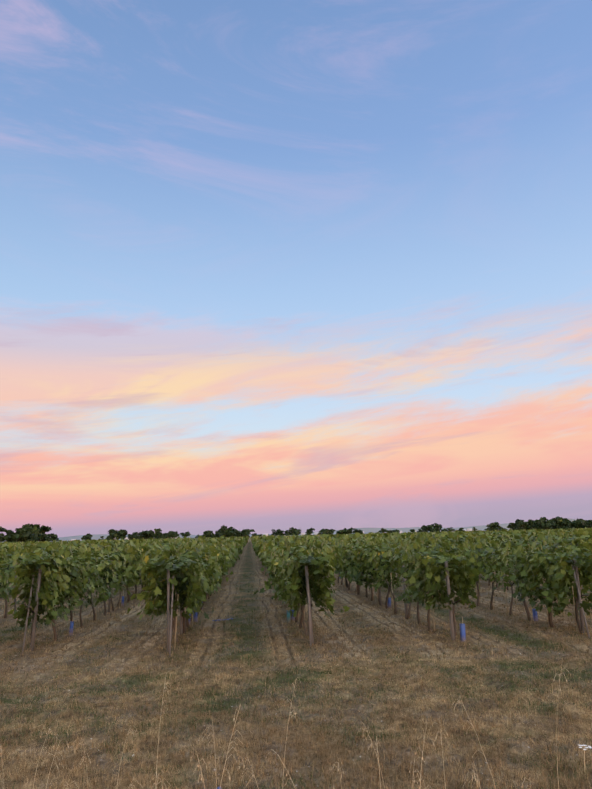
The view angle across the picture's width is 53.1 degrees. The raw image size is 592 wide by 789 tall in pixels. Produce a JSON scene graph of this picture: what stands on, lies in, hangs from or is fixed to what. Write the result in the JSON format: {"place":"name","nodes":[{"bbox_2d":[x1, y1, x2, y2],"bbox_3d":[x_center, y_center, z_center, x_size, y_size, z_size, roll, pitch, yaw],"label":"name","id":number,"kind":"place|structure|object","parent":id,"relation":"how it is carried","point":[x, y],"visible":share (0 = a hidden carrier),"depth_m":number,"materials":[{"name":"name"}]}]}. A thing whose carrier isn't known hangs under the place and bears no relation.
{"place":"outdoors","nodes":[
{"label":"outdoors","id":0,"kind":"place"},
{"bbox_2d":[71,528,476,540],"bbox_3d":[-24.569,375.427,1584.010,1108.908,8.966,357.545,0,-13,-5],"label":"buildings","id":1,"kind":"structure","parent":0,"point":[468,529],"depth_m":1494.83,"materials":[{"name":"white"}]},
{"bbox_2d":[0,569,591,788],"bbox_3d":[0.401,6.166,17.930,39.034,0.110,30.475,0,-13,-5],"label":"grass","id":2,"kind":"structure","parent":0,"point":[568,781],"depth_m":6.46,"materials":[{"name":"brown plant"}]},
{"bbox_2d":[0,658,570,788],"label":"tall dry grass","id":3,"kind":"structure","parent":2,"relation":"on","point":[161,781],"depth_m":3.95,"materials":[{"name":"beige plant"}]},
{"bbox_2d":[579,745,591,771],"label":"flower","id":4,"kind":"object","parent":2,"relation":"on","point":[584,757],"depth_m":4.70,"materials":[{"name":"white plant"}]},
{"bbox_2d":[0,538,591,767],"bbox_3d":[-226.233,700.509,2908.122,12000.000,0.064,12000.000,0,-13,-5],"label":"ground","id":5,"kind":"structure","parent":0,"point":[248,563],"depth_m":15.59,"materials":[{"name":"brown soil"}]},
{"bbox_2d":[284,602,289,623],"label":"teal vine guards","id":6,"kind":"object","parent":5,"relation":"on","point":[288,617],"visible":0.48,"depth_m":13.24,"materials":[{"name":"plastic"}]},
{"bbox_2d":[4,551,574,615],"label":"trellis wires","id":7,"kind":"object","parent":5,"relation":"on","point":[311,588],"depth_m":13.79,"materials":[{"name":"grey metal"}]},
{"bbox_2d":[0,558,588,648],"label":"grapevine trunks","id":8,"kind":"object","parent":5,"relation":"in","point":[185,622],"depth_m":13.34,"materials":[{"name":"brown plant"}]},
{"bbox_2d":[0,530,591,627],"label":"vine leaves","id":9,"kind":"object","parent":8,"relation":"attached to","point":[540,560],"visible":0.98,"depth_m":11.61,"materials":[{"name":"green plant"}]},
{"bbox_2d":[0,527,591,574],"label":"vine leaves","id":10,"kind":"object","parent":5,"relation":"on","point":[510,535],"visible":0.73,"depth_m":33.82,"materials":[{"name":"green plant"}]},
{"bbox_2d":[1,544,590,657],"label":"wooden posts","id":11,"kind":"object","parent":5,"relation":"in","point":[576,577],"visible":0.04,"depth_m":10.47,"materials":[{"name":"brown wood"}]},
{"bbox_2d":[3,565,589,649],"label":"vine stakes","id":12,"kind":"object","parent":5,"relation":"in","point":[356,593],"visible":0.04,"depth_m":12.85,"materials":[{"name":"brown wood"}]},
{"bbox_2d":[69,577,537,641],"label":"vine guards","id":13,"kind":"object","parent":5,"relation":"on","point":[462,629],"visible":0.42,"depth_m":12.48,"materials":[{"name":"plastic"}]},
{"bbox_3d":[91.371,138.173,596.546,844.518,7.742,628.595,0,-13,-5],"label":"tree trunks","id":14,"kind":"structure","parent":5,"relation":"on","visible":0},
{"bbox_2d":[0,516,591,541],"bbox_3d":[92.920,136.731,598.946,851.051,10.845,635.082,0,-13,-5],"label":"trees","id":15,"kind":"object","parent":14,"relation":"on","point":[26,532],"visible":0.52,"depth_m":413.49,"materials":[{"name":"green plant"}]},
{"bbox_2d":[4,549,587,601],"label":"vines","id":16,"kind":"object","parent":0,"point":[183,587],"depth_m":12.46,"materials":[{"name":"green plant"}]},
{"bbox_2d":[0,0,591,537],"label":"sky","id":17,"kind":"structure","parent":0,"point":[266,265],"materials":[{"name":"blue"}]},
{"bbox_2d":[38,518,576,541],"bbox_3d":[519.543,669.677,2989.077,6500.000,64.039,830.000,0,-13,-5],"label":"ridge","id":18,"kind":"structure","parent":0,"point":[365,530],"depth_m":3373.76,"materials":[{"name":"green plant"}]}
]}

